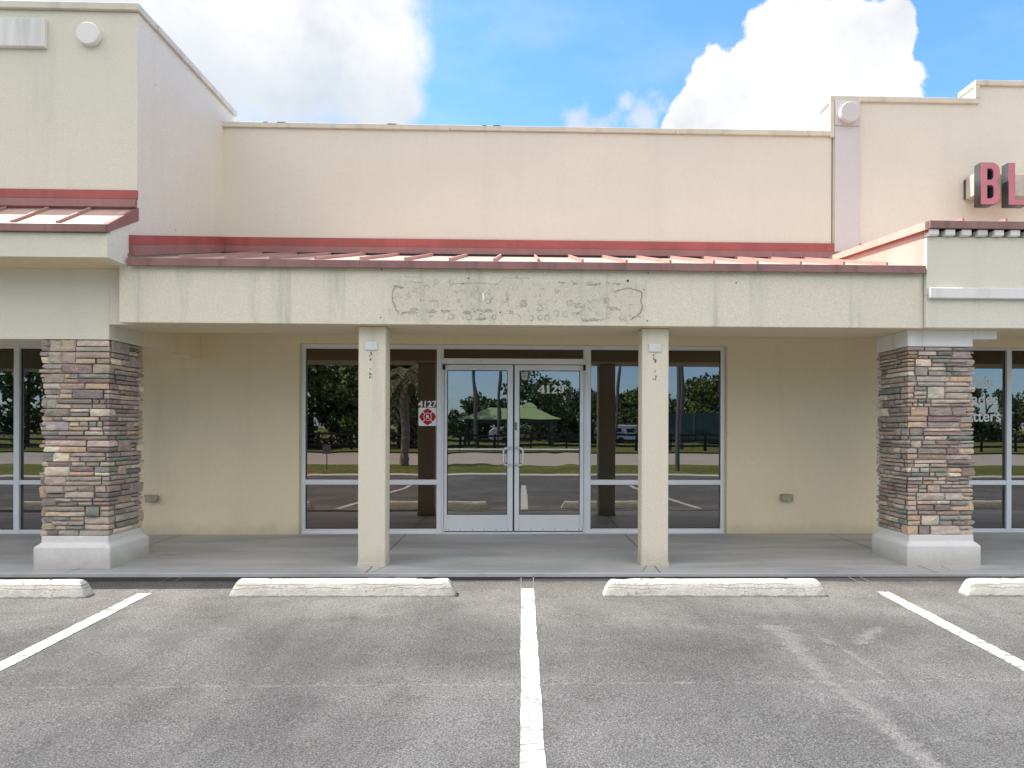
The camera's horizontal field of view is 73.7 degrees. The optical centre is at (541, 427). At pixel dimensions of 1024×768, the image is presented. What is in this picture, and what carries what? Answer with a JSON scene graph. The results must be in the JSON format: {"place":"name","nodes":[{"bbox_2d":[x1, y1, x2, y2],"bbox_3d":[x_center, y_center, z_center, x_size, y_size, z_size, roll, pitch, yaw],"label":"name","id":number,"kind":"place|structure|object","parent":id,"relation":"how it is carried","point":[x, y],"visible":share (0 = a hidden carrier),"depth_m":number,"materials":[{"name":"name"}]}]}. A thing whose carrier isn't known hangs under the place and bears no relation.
{"place":"outdoors","nodes":[
{"label":"outdoors","id":0,"kind":"place"},
{"bbox_2d":[0,576,1023,767],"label":"parking lot","id":1,"kind":"structure","parent":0,"point":[195,672],"depth_m":4.05,"materials":[{"name":"grey asphalt"}]},
{"bbox_2d":[0,579,94,598],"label":"wheel stop","id":2,"kind":"object","parent":1,"relation":"on","point":[46,589],"visible":1,"depth_m":5.66,"materials":[{"name":"white concrete"}]},
{"bbox_2d":[0,593,151,670],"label":"parking line","id":3,"kind":"object","parent":1,"relation":"on","point":[31,650],"visible":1,"depth_m":4.84,"materials":[{"name":"paint"}]},
{"bbox_2d":[229,578,456,596],"bbox_3d":[-1.672,1.361,5.795,1.912,0.160,0.158,0,0,-1],"label":"wheel stop","id":4,"kind":"object","parent":1,"relation":"on","point":[336,587],"visible":1,"depth_m":5.74,"materials":[{"name":"white concrete"}]},
{"bbox_2d":[520,588,545,767],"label":"parking line","id":5,"kind":"object","parent":1,"relation":"on","point":[532,752],"visible":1,"depth_m":3.84,"materials":[{"name":"paint"}]},
{"bbox_2d":[602,578,826,597],"bbox_3d":[1.473,1.371,5.839,1.912,0.155,0.158,0,0,-1],"label":"wheel stop","id":6,"kind":"object","parent":1,"relation":"on","point":[733,587],"visible":1,"depth_m":5.78,"materials":[{"name":"white concrete"}]},
{"bbox_2d":[757,625,944,767],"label":"asphalt scuff","id":7,"kind":"object","parent":1,"relation":"on","point":[791,642],"visible":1,"depth_m":3.78,"materials":[{"name":"grey asphalt"}]},
{"bbox_2d":[817,635,893,681],"bbox_3d":[2.025,1.485,4.389,0.159,0.047,1.270,0,0,-8],"label":"asphalt scuff","id":8,"kind":"object","parent":1,"relation":"on","point":[853,655],"visible":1,"depth_m":4.40,"materials":[{"name":"grey asphalt"}]},
{"bbox_2d":[853,627,882,643],"bbox_3d":[2.332,1.469,4.814,0.890,0.021,0.260,0,0,-40],"label":"asphalt scuff","id":9,"kind":"object","parent":1,"relation":"on","point":[868,635],"visible":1,"depth_m":4.80,"materials":[{"name":"grey asphalt"}]},
{"bbox_2d":[878,592,1023,670],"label":"parking line","id":10,"kind":"object","parent":1,"relation":"on","point":[990,648],"visible":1,"depth_m":4.91,"materials":[{"name":"paint"}]},
{"bbox_2d":[958,578,1023,596],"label":"wheel stop","id":11,"kind":"object","parent":1,"relation":"on","point":[989,587],"visible":0.99,"depth_m":5.83,"materials":[{"name":"white concrete"}]},
{"bbox_2d":[0,532,1023,576],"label":"sidewalk","id":12,"kind":"structure","parent":0,"point":[550,555],"depth_m":7.26,"materials":[{"name":"concrete"}]},
{"bbox_2d":[0,0,1023,567],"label":"strip mall","id":13,"kind":"structure","parent":12,"relation":"on","point":[204,296],"depth_m":8.68,"materials":[{"name":"paint"}]},
{"bbox_2d":[0,346,45,533],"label":"window","id":14,"kind":"structure","parent":13,"relation":"in","point":[22,393],"depth_m":8.71,"materials":[{"name":"glass"}]},
{"bbox_2d":[144,495,158,501],"bbox_3d":[-4.914,0.890,8.605,0.163,0.093,0.073,0,0,-2],"label":"outlet box","id":15,"kind":"object","parent":13,"relation":"attached to","point":[151,498],"visible":1,"depth_m":8.58,"materials":[{"name":"beige plastic"}]},
{"bbox_2d":[365,341,376,378],"bbox_3d":[-1.693,-0.669,6.785,0.124,0.374,0.016,0,0,-2],"label":"cover plate","id":16,"kind":"object","parent":13,"relation":"attached to","point":[370,345],"visible":1,"depth_m":6.78,"materials":[{"name":"paint"}]},
{"bbox_2d":[301,344,441,532],"bbox_3d":[-2.190,0.146,8.851,1.797,2.435,0.100,0,0,-2],"label":"window","id":17,"kind":"structure","parent":13,"relation":"in","point":[330,372],"depth_m":8.83,"materials":[{"name":"glass"}]},
{"bbox_2d":[418,408,436,425],"bbox_3d":[-1.477,-0.139,8.864,0.236,0.236,0.002,0,0,-2],"label":"fire badge decal","id":18,"kind":"object","parent":13,"relation":"attached to","point":[427,416],"visible":1,"depth_m":8.86,"materials":[{"name":"red plastic"}]},
{"bbox_2d":[418,401,436,406],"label":"address numbers","id":19,"kind":"object","parent":13,"relation":"attached to","point":[420,403],"visible":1,"depth_m":8.86,"materials":[{"name":"white plastic"}]},
{"bbox_2d":[442,364,512,531],"bbox_3d":[-0.825,0.268,8.842,0.908,2.170,0.136,0,0,-2],"label":"door","id":20,"kind":"structure","parent":13,"relation":"in","point":[478,399],"depth_m":8.88,"materials":[{"name":"glass"}]},
{"bbox_2d":[521,372,527,379],"bbox_3d":[-0.219,-0.668,8.900,0.086,0.105,0.001,0,0,-2],"label":"door sticker","id":21,"kind":"object","parent":13,"relation":"attached to","point":[524,375],"depth_m":8.90,"materials":[{"name":"grey paper"}]},
{"bbox_2d":[514,365,585,531],"bbox_3d":[0.109,0.270,8.869,0.922,2.170,0.136,0,0,-2],"label":"door","id":22,"kind":"structure","parent":13,"relation":"in","point":[549,437],"depth_m":8.91,"materials":[{"name":"glass"}]},
{"bbox_2d":[538,385,563,392],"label":"address numbers","id":23,"kind":"object","parent":13,"relation":"attached to","point":[547,386],"visible":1,"depth_m":8.91,"materials":[{"name":"white plastic"}]},
{"bbox_2d":[649,343,660,379],"bbox_3d":[1.143,-0.660,6.866,0.124,0.371,0.016,0,0,-2],"label":"cover plate","id":24,"kind":"object","parent":13,"relation":"attached to","point":[654,347],"visible":1,"depth_m":6.86,"materials":[{"name":"paint"}]},
{"bbox_2d":[585,346,724,532],"bbox_3d":[1.482,0.157,8.956,1.835,2.435,0.100,0,0,-2],"label":"window","id":25,"kind":"structure","parent":13,"relation":"in","point":[696,389],"depth_m":8.94,"materials":[{"name":"glass"}]},
{"bbox_2d":[780,494,793,500],"bbox_3d":[3.171,0.904,8.838,0.163,0.093,0.073,0,0,-2],"label":"outlet box","id":26,"kind":"object","parent":13,"relation":"attached to","point":[786,497],"visible":1,"depth_m":8.81,"materials":[{"name":"beige plastic"}]},
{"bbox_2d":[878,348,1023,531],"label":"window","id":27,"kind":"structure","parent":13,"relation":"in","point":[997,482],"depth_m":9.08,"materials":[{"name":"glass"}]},
{"bbox_2d":[970,376,1000,421],"bbox_3d":[5.777,-0.379,9.074,0.671,0.604,0.001,0,0,-2],"label":"window lettering","id":28,"kind":"object","parent":13,"relation":"attached to","point":[987,402],"depth_m":9.08,"materials":[{"name":"white plastic"}]},
{"bbox_2d":[963,162,1023,207],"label":"channel letter sign","id":29,"kind":"object","parent":13,"relation":"attached to","point":[986,185],"visible":1,"depth_m":8.64,"materials":[{"name":"paint"}]},
{"bbox_2d":[18,0,1023,130],"label":"sky","id":30,"kind":"structure","parent":0,"point":[685,64],"materials":[{"name":"blue"}]}
]}

